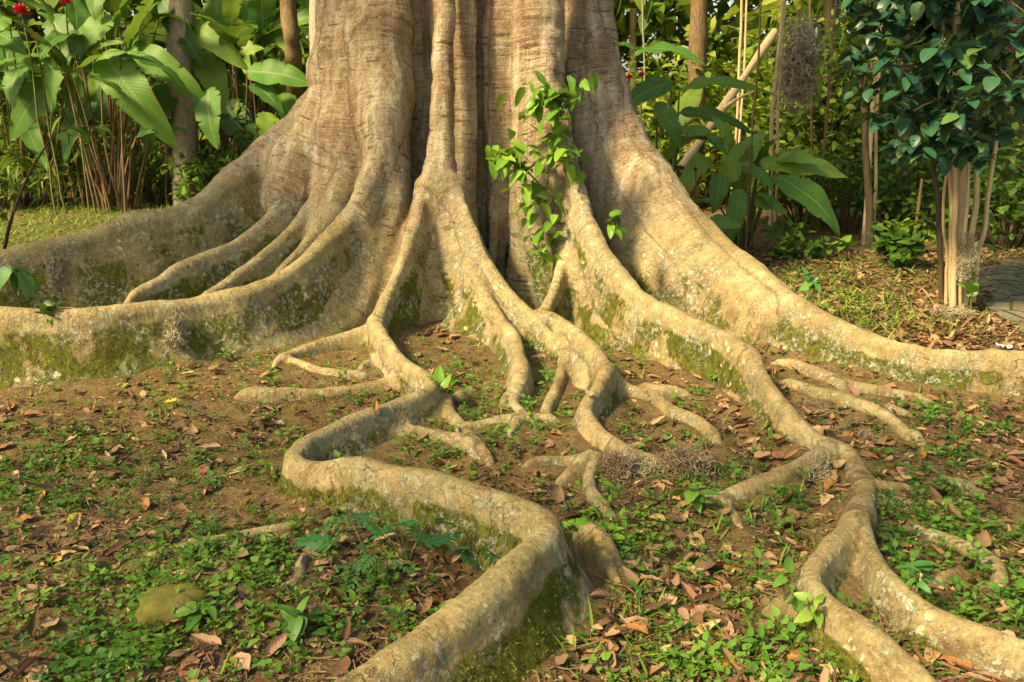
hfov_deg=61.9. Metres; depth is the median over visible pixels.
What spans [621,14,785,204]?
shrub
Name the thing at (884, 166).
shrub
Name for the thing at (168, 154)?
cane thicket
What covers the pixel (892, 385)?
fallen leaf
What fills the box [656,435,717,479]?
beard moss
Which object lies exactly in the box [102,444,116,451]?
fallen leaf
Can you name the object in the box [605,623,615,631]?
fallen leaf
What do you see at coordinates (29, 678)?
fallen leaf
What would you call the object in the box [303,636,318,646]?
fallen leaf
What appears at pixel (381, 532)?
feathery seedling
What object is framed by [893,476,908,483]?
fallen leaf
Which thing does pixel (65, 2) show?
torch flower
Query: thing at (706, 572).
fallen leaf
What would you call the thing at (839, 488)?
fallen leaf
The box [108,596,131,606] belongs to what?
fallen leaf
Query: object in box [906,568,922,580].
fallen leaf
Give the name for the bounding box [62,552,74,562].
fallen leaf
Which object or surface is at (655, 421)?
fallen leaf
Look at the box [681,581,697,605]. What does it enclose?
fallen leaf
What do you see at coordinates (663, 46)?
paddle leaved plant
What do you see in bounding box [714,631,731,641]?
fallen leaf
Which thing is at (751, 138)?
thin pole
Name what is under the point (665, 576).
fallen leaf
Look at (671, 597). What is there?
fallen leaf
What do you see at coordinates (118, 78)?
paddle leaved plant
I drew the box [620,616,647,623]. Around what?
fallen leaf
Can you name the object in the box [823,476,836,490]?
fallen leaf
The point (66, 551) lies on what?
fallen leaf
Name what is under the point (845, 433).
fallen leaf
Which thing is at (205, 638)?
fallen leaf
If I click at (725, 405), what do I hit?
fallen leaf
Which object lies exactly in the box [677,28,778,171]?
leaning log
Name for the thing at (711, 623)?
fallen leaf
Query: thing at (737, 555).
fallen leaf
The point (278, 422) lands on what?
fallen leaf
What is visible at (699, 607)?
fallen leaf
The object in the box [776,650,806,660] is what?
fallen leaf
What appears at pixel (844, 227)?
shrub
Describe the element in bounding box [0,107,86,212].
shrub
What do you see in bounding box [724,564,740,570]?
fallen leaf
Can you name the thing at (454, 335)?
fallen leaf
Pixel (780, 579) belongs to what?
seedling
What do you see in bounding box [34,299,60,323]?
seedling
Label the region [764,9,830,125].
beard moss
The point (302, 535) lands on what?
fallen leaf
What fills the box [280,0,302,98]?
slim tree
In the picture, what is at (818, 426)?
fallen leaf
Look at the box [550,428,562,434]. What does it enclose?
fallen leaf
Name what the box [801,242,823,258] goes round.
sapling
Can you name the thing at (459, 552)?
feathery seedling
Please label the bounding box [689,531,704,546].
fallen leaf
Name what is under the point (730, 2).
sky
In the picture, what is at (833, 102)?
shrub
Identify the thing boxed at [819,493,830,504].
fallen leaf
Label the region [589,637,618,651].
fallen leaf
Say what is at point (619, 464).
beard moss
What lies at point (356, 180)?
buttress tree
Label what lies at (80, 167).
slim tree
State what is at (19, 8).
torch flower
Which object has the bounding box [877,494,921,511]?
beard moss
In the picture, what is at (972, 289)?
sapling
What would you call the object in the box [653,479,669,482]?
fallen leaf
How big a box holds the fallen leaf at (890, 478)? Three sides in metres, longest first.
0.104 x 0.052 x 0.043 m
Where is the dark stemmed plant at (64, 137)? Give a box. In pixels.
[0,125,116,248]
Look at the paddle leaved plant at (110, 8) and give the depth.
13.31 m
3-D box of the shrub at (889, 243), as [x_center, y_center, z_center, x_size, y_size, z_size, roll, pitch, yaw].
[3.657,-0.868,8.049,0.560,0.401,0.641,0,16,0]
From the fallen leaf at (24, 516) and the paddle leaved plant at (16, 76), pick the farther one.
the paddle leaved plant at (16, 76)
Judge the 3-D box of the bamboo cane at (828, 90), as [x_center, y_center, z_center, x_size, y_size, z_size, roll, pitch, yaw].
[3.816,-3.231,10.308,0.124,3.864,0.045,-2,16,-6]
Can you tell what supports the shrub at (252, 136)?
on the ground at (406, 347)
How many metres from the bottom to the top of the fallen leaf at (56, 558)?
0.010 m
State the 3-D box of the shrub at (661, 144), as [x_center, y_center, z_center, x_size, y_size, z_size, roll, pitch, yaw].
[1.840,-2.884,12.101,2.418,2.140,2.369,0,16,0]
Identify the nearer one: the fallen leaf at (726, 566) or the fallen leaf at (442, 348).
the fallen leaf at (726, 566)
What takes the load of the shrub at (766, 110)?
on the ground at (406, 347)
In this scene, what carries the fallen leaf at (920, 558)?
on the ground at (406, 347)
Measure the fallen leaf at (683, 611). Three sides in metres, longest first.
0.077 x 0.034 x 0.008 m
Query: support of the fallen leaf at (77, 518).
on the ground at (406, 347)
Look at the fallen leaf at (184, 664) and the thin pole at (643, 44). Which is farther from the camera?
the thin pole at (643, 44)
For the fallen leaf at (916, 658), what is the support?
on the ground at (406, 347)
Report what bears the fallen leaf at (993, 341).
on the ground at (406, 347)
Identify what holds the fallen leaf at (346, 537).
on the ground at (406, 347)
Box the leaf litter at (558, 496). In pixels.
[0,320,1023,681]
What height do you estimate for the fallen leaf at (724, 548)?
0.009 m
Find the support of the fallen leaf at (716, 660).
on the ground at (406, 347)
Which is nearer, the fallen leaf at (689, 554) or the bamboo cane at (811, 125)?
the fallen leaf at (689, 554)
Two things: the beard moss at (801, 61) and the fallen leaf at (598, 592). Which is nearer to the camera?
the fallen leaf at (598, 592)
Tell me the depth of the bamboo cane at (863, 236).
9.18 m
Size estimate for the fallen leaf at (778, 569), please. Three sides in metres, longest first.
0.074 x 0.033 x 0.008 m
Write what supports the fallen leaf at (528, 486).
on the leaf litter at (558, 496)
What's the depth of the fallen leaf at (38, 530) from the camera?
3.13 m
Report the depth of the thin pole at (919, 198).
9.32 m
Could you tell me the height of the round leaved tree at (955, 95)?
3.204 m
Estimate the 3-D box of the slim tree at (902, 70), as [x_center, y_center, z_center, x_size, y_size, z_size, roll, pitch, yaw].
[4.526,-4.550,9.967,5.095,7.718,4.358,0,16,0]
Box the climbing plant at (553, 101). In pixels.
[485,70,598,280]
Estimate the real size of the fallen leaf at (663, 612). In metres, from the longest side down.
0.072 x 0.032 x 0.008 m
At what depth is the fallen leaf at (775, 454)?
3.67 m
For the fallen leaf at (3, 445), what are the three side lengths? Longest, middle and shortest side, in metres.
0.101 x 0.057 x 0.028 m
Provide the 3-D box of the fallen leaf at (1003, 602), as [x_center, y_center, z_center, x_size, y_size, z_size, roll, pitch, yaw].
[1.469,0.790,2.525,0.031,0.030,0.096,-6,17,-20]
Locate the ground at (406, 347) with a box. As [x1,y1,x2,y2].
[0,105,1023,681]
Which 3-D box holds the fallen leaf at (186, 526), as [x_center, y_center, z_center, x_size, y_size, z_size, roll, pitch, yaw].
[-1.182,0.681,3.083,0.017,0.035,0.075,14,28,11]
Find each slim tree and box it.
[17,0,37,187]
[76,12,93,194]
[166,0,198,205]
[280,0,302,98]
[309,0,315,52]
[629,0,636,112]
[684,0,707,207]
[811,20,918,249]
[820,0,838,193]
[893,7,912,221]
[993,0,1023,218]
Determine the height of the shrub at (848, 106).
2.846 m
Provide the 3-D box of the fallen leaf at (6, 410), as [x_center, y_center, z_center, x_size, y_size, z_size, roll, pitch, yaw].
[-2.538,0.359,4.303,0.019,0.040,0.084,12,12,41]
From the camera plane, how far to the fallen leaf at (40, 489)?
3.45 m
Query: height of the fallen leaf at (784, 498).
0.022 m
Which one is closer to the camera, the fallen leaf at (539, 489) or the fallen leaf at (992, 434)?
the fallen leaf at (539, 489)
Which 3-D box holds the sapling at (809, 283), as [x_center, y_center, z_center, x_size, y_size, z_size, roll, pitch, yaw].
[2.057,-0.389,5.858,0.185,0.244,0.290,10,18,31]
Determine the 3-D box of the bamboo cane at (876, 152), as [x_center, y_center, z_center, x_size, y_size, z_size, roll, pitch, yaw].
[3.967,-2.944,9.143,0.283,3.909,0.050,0,16,0]
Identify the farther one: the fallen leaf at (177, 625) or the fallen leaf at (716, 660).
the fallen leaf at (177, 625)
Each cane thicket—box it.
[1,77,101,209]
[20,94,129,208]
[138,103,201,205]
[169,72,251,183]
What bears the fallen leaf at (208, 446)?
on the ground at (406, 347)
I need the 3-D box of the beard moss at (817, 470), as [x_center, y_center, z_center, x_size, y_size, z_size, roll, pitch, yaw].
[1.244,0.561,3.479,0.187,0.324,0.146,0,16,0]
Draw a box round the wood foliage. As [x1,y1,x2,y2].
[0,0,1023,196]
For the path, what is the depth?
7.14 m
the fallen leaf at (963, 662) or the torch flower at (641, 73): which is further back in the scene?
the torch flower at (641, 73)
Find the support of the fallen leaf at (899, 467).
on the ground at (406, 347)
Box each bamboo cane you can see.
[731,0,742,188]
[738,0,747,142]
[768,0,784,225]
[773,0,785,222]
[804,0,813,211]
[815,0,836,224]
[861,27,879,244]
[873,25,882,233]
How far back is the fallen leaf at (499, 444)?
3.77 m
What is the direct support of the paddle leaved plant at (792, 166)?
on the ground at (406, 347)
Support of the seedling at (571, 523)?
on the buttress tree at (356, 180)
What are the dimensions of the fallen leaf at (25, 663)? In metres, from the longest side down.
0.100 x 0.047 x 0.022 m
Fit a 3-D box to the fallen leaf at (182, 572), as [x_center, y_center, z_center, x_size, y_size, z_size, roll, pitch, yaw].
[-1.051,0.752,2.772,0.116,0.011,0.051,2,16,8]
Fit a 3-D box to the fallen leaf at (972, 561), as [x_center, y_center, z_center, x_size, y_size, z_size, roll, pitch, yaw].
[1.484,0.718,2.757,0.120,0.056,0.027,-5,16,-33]
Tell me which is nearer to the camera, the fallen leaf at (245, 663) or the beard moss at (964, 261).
the fallen leaf at (245, 663)
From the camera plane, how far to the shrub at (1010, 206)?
8.68 m
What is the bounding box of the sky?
[1,0,971,83]
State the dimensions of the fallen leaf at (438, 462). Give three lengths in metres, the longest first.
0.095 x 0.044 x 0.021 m
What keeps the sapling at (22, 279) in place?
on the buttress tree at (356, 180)
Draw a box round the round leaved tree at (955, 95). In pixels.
[831,0,1023,308]
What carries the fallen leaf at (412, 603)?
on the ground at (406, 347)
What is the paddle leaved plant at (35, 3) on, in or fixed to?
on the ground at (406, 347)
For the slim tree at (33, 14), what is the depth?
14.97 m
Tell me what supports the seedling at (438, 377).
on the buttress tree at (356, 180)
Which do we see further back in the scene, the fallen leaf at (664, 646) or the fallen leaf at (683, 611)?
the fallen leaf at (683, 611)
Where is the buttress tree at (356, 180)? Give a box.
[0,0,1023,681]
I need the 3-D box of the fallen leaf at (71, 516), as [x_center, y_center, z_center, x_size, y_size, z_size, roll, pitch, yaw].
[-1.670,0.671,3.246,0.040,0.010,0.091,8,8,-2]
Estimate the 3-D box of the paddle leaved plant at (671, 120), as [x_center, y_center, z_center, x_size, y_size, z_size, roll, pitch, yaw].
[1.717,-2.112,9.806,2.219,1.838,2.108,0,16,0]
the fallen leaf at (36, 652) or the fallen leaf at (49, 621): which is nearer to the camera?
the fallen leaf at (36, 652)
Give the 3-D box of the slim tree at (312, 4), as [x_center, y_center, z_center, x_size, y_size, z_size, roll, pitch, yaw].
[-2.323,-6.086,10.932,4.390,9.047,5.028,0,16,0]
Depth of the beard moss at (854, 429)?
4.00 m
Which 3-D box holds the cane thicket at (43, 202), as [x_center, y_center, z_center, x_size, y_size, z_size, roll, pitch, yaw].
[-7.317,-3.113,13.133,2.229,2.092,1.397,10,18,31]
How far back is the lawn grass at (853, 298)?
7.82 m
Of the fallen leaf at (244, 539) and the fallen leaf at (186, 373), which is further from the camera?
the fallen leaf at (186, 373)
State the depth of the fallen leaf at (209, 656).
2.36 m
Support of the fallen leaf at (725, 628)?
on the ground at (406, 347)
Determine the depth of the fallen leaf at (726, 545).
2.93 m
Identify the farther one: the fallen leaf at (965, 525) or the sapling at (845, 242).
the sapling at (845, 242)
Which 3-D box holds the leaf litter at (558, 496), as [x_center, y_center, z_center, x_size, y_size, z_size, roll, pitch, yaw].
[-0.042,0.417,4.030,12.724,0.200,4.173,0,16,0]
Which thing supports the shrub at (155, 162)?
on the ground at (406, 347)
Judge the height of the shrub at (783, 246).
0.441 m
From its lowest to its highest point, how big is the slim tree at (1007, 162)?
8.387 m
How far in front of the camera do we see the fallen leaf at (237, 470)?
3.63 m
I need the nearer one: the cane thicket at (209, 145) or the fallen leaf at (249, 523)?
the fallen leaf at (249, 523)
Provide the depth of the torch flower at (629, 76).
9.44 m
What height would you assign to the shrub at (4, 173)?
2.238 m
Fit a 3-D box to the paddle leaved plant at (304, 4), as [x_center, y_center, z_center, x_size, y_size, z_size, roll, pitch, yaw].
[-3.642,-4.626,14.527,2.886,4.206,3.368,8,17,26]
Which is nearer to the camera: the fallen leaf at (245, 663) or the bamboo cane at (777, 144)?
the fallen leaf at (245, 663)
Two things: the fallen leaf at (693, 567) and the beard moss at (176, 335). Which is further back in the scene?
the beard moss at (176, 335)
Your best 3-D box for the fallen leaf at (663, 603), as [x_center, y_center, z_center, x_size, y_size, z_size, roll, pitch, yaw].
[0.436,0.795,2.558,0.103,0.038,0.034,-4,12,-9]
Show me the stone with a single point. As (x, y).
(158, 604)
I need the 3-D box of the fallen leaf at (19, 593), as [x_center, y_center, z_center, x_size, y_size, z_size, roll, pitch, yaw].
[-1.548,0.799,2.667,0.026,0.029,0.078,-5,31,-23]
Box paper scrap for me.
[996,343,1012,348]
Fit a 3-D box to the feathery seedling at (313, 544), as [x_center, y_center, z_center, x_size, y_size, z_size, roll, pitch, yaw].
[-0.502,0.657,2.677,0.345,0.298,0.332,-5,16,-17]
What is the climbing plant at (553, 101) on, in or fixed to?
attached to the buttress tree at (356, 180)
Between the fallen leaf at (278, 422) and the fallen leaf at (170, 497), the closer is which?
the fallen leaf at (170, 497)
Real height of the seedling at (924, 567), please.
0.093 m
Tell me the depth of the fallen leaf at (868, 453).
3.64 m
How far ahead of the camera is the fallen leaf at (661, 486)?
3.36 m
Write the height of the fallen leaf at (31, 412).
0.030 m
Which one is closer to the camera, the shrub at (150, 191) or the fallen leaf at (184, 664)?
the fallen leaf at (184, 664)
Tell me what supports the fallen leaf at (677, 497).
on the ground at (406, 347)
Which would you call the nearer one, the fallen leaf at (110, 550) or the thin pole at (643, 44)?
the fallen leaf at (110, 550)
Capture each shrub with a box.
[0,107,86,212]
[0,110,32,195]
[38,117,171,203]
[126,138,171,205]
[159,144,243,202]
[192,111,278,190]
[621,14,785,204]
[629,60,722,192]
[659,0,860,198]
[736,0,926,201]
[745,128,862,224]
[756,217,832,262]
[781,29,949,209]
[782,143,935,233]
[838,56,1023,217]
[840,131,994,230]
[865,225,930,268]
[870,210,936,249]
[921,138,1023,253]
[970,122,1023,237]
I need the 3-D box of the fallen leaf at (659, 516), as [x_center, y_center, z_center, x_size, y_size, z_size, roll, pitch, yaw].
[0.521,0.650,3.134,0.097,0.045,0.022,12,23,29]
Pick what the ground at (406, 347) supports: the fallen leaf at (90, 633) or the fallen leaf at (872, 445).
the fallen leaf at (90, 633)
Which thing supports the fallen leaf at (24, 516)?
on the ground at (406, 347)
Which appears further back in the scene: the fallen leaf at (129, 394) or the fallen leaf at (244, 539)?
the fallen leaf at (129, 394)
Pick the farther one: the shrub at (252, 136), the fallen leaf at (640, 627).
the shrub at (252, 136)
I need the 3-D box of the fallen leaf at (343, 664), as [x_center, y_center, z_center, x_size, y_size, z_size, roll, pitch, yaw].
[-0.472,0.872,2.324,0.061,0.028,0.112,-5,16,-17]
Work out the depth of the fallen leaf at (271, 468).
3.48 m
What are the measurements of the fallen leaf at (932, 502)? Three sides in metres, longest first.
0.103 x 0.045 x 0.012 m
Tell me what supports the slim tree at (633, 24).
on the ground at (406, 347)
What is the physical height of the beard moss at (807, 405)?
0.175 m
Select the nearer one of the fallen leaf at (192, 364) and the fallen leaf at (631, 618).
the fallen leaf at (631, 618)
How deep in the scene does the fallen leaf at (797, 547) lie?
2.90 m
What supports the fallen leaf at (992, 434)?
on the leaf litter at (558, 496)
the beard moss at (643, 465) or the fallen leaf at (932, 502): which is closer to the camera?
the fallen leaf at (932, 502)
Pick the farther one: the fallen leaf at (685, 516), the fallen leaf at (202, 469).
the fallen leaf at (202, 469)
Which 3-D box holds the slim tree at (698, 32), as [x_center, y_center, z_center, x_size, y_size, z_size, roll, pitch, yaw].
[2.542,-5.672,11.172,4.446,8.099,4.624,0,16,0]
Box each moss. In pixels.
[0,231,1015,681]
[41,247,69,298]
[161,302,190,354]
[596,441,643,490]
[628,453,669,477]
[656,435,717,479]
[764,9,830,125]
[788,395,837,413]
[805,440,838,482]
[829,417,886,438]
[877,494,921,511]
[924,302,975,318]
[949,232,983,288]
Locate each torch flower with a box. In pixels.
[10,2,56,215]
[29,32,66,213]
[59,0,90,212]
[626,73,632,81]
[638,71,644,119]
[693,167,697,202]
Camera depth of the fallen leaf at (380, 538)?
2.95 m
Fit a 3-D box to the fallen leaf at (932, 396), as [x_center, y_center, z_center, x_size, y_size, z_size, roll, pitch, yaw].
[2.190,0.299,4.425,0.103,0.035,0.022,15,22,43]
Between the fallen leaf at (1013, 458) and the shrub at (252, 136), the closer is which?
the fallen leaf at (1013, 458)
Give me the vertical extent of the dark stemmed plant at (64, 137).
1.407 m
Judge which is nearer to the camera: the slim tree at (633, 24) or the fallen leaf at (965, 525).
the fallen leaf at (965, 525)
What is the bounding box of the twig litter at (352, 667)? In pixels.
[0,333,1023,681]
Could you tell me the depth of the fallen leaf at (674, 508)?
3.19 m
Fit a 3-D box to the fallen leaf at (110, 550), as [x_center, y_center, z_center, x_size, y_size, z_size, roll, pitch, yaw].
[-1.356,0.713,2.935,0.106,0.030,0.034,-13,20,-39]
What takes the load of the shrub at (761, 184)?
on the ground at (406, 347)
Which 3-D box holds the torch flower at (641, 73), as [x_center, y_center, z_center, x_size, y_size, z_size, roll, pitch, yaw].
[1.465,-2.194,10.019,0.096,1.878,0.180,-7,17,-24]
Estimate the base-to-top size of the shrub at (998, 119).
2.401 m
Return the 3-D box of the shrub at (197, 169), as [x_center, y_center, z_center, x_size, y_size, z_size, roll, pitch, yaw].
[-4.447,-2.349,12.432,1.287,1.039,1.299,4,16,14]
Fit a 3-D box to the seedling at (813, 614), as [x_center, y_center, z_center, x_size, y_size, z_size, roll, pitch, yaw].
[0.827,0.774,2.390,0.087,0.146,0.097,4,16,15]
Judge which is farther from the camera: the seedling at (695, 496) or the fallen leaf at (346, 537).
the seedling at (695, 496)
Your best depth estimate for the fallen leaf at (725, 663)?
2.31 m
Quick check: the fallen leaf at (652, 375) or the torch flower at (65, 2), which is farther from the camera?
the torch flower at (65, 2)
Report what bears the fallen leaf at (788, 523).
on the ground at (406, 347)
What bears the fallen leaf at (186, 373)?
on the ground at (406, 347)
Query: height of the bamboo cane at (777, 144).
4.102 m
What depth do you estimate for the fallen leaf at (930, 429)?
4.00 m
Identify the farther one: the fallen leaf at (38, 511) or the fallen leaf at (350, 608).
the fallen leaf at (38, 511)
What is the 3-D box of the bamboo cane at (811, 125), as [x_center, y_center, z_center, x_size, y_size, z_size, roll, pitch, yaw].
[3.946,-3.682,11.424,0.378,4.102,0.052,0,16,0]
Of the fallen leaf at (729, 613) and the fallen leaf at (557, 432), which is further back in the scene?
the fallen leaf at (557, 432)
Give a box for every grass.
[0,195,1023,355]
[1,328,1022,681]
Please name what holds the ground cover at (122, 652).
on the ground at (406, 347)
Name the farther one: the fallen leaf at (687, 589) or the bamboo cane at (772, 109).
the bamboo cane at (772, 109)
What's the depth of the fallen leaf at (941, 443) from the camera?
3.81 m
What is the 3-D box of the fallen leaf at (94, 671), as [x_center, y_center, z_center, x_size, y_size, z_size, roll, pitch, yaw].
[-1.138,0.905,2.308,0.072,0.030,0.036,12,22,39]
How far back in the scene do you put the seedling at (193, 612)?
2.46 m
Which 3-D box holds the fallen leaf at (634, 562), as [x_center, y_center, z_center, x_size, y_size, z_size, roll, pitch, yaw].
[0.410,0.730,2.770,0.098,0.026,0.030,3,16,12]
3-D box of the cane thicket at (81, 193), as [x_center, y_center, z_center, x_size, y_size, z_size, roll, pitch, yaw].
[-6.749,-3.002,13.107,1.661,1.892,2.077,0,16,0]
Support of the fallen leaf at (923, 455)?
on the ground at (406, 347)
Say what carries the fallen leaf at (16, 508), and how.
on the ground at (406, 347)
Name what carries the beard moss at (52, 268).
attached to the buttress tree at (356, 180)
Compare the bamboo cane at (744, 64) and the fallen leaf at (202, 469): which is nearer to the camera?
the fallen leaf at (202, 469)
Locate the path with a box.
[971,259,1023,330]
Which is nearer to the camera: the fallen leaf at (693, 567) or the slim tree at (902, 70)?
the fallen leaf at (693, 567)
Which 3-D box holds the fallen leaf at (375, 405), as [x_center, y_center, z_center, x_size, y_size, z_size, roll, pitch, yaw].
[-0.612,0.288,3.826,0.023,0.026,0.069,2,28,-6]
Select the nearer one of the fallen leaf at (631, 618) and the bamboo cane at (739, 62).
the fallen leaf at (631, 618)
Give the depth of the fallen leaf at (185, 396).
4.39 m
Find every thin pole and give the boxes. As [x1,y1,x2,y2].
[642,0,645,118]
[744,0,761,251]
[915,179,923,230]
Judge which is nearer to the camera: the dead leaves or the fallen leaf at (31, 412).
the fallen leaf at (31, 412)
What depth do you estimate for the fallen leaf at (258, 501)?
3.29 m
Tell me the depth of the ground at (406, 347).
3.69 m
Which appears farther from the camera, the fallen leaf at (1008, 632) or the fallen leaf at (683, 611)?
the fallen leaf at (683, 611)
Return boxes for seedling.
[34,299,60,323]
[173,598,219,631]
[277,595,323,653]
[294,510,415,592]
[353,511,463,560]
[427,365,451,392]
[429,515,500,568]
[560,518,588,548]
[605,208,627,239]
[669,482,719,513]
[755,555,805,611]
[793,592,824,631]
[892,560,947,592]
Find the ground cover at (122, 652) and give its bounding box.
[0,318,1023,681]
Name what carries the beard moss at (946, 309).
on the ground at (406, 347)
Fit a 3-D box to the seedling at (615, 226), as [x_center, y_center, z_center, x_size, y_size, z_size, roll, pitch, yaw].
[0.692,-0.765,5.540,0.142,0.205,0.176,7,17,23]
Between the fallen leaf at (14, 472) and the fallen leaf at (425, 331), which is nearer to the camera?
the fallen leaf at (14, 472)
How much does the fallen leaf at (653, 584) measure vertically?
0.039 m
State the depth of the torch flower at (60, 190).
11.79 m
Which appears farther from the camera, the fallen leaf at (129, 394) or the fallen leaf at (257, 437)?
the fallen leaf at (129, 394)
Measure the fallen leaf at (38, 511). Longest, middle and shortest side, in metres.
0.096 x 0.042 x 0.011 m
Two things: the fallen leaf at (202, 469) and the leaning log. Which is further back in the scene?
the leaning log
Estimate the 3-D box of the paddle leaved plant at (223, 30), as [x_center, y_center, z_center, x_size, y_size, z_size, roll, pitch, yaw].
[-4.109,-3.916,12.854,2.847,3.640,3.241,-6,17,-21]
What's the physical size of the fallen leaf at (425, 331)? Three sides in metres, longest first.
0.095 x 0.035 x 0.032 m
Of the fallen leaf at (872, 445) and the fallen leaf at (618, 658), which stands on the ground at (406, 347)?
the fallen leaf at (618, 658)
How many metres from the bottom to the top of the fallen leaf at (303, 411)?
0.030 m
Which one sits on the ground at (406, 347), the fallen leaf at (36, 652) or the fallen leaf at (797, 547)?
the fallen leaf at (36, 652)
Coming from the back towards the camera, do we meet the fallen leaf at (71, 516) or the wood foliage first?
the wood foliage
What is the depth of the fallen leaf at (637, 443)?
3.72 m
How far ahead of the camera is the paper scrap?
5.39 m
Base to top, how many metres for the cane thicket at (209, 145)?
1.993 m
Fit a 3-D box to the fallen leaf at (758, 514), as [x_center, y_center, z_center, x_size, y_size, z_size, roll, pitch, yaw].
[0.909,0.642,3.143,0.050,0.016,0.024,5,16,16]
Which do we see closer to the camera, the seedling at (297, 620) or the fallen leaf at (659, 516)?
the seedling at (297, 620)
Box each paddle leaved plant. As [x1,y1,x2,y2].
[0,0,61,130]
[0,0,220,213]
[0,15,127,209]
[27,0,219,194]
[132,0,309,168]
[239,0,309,114]
[619,41,704,83]
[631,75,774,207]
[692,116,848,249]
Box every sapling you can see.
[0,263,37,300]
[798,266,828,300]
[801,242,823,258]
[829,235,859,256]
[956,274,979,310]
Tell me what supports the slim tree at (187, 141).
on the ground at (406, 347)
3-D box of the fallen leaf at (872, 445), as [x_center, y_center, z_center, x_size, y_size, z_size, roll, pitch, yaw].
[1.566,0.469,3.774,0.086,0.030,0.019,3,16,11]
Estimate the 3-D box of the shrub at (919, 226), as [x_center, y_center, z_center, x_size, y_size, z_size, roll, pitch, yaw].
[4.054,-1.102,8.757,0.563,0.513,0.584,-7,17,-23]
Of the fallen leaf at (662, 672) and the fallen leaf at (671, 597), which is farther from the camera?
the fallen leaf at (671, 597)
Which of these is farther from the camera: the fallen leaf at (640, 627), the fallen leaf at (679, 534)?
the fallen leaf at (679, 534)
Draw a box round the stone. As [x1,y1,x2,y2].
[135,583,208,629]
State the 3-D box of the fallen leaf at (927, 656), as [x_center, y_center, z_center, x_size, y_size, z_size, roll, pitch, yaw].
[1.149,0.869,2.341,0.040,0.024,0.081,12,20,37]
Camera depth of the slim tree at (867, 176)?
8.73 m
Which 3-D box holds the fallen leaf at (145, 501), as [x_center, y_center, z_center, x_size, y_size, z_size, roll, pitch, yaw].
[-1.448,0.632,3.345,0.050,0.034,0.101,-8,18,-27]
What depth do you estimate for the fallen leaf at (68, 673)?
2.32 m
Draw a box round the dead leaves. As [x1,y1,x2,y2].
[0,195,1023,356]
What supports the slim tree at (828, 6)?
on the ground at (406, 347)
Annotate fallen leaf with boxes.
[0,409,12,412]
[0,441,14,447]
[8,470,18,478]
[11,656,37,681]
[12,505,18,517]
[12,511,35,521]
[12,585,20,606]
[24,410,44,416]
[24,665,47,681]
[28,525,47,539]
[28,647,60,659]
[34,506,39,516]
[36,480,44,496]
[39,556,61,564]
[40,617,58,626]
[61,544,89,555]
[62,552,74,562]
[63,664,92,681]
[67,513,81,522]
[71,512,80,530]
[81,630,98,645]
[86,669,99,680]
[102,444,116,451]
[102,539,132,556]
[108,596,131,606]
[126,390,132,397]
[136,497,149,510]
[155,449,169,453]
[163,495,176,500]
[168,447,184,451]
[172,568,193,575]
[173,622,185,629]
[176,371,193,374]
[177,394,194,398]
[179,654,199,677]
[180,522,190,535]
[187,361,197,368]
[191,633,221,645]
[196,464,209,476]
[197,443,220,448]
[206,651,214,668]
[221,600,244,610]
[222,652,250,669]
[229,466,246,473]
[235,512,248,519]
[238,531,249,546]
[241,517,261,526]
[243,435,262,439]
[252,497,265,504]
[265,631,288,657]
[267,466,274,481]
[270,419,283,424]
[294,409,307,415]
[294,529,312,536]
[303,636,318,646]
[328,651,350,675]
[340,535,361,542]
[342,600,357,619]
[373,400,377,410]
[374,532,395,541]
[400,602,416,611]
[422,327,429,335]
[430,459,444,464]
[433,346,448,350]
[450,334,460,337]
[485,439,503,448]
[526,482,537,488]
[526,487,545,492]
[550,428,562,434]
[589,588,611,597]
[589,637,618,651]
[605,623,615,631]
[605,645,626,666]
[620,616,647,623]
[621,621,648,633]
[623,560,651,570]
[630,441,645,446]
[642,599,673,613]
[644,579,658,599]
[645,513,665,520]
[648,373,661,378]
[648,416,664,426]
[649,483,664,490]
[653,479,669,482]
[655,644,670,651]
[656,571,674,579]
[656,609,673,618]
[656,669,670,676]
[660,592,676,604]
[667,529,685,540]
[668,495,680,499]
[672,505,680,513]
[678,510,688,520]
[678,551,695,564]
[678,607,688,620]
[681,565,700,574]
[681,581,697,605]
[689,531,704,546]
[690,599,720,619]
[691,619,720,637]
[694,569,709,580]
[704,655,721,663]
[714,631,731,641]
[714,655,734,670]
[718,401,728,407]
[720,547,734,550]
[720,617,733,635]
[721,610,745,624]
[723,543,731,549]
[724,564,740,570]
[728,550,741,557]
[752,512,764,517]
[772,451,792,459]
[773,568,786,572]
[774,517,793,526]
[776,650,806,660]
[783,489,792,500]
[791,545,806,548]
[811,424,821,430]
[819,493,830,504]
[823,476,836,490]
[831,486,848,490]
[843,431,853,435]
[857,444,875,448]
[861,451,878,458]
[877,474,894,480]
[884,383,896,387]
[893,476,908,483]
[897,466,905,474]
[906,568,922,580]
[910,654,930,661]
[917,553,935,562]
[918,447,926,458]
[923,424,934,434]
[924,647,940,663]
[926,394,943,403]
[927,500,949,508]
[933,651,972,668]
[937,439,948,445]
[954,521,972,526]
[961,556,978,566]
[986,432,997,436]
[987,340,998,344]
[996,597,1021,620]
[1002,630,1014,635]
[1006,455,1022,463]
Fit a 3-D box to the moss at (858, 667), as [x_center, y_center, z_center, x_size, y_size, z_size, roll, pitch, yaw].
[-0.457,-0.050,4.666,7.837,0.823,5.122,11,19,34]
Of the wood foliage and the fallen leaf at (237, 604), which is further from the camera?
the wood foliage

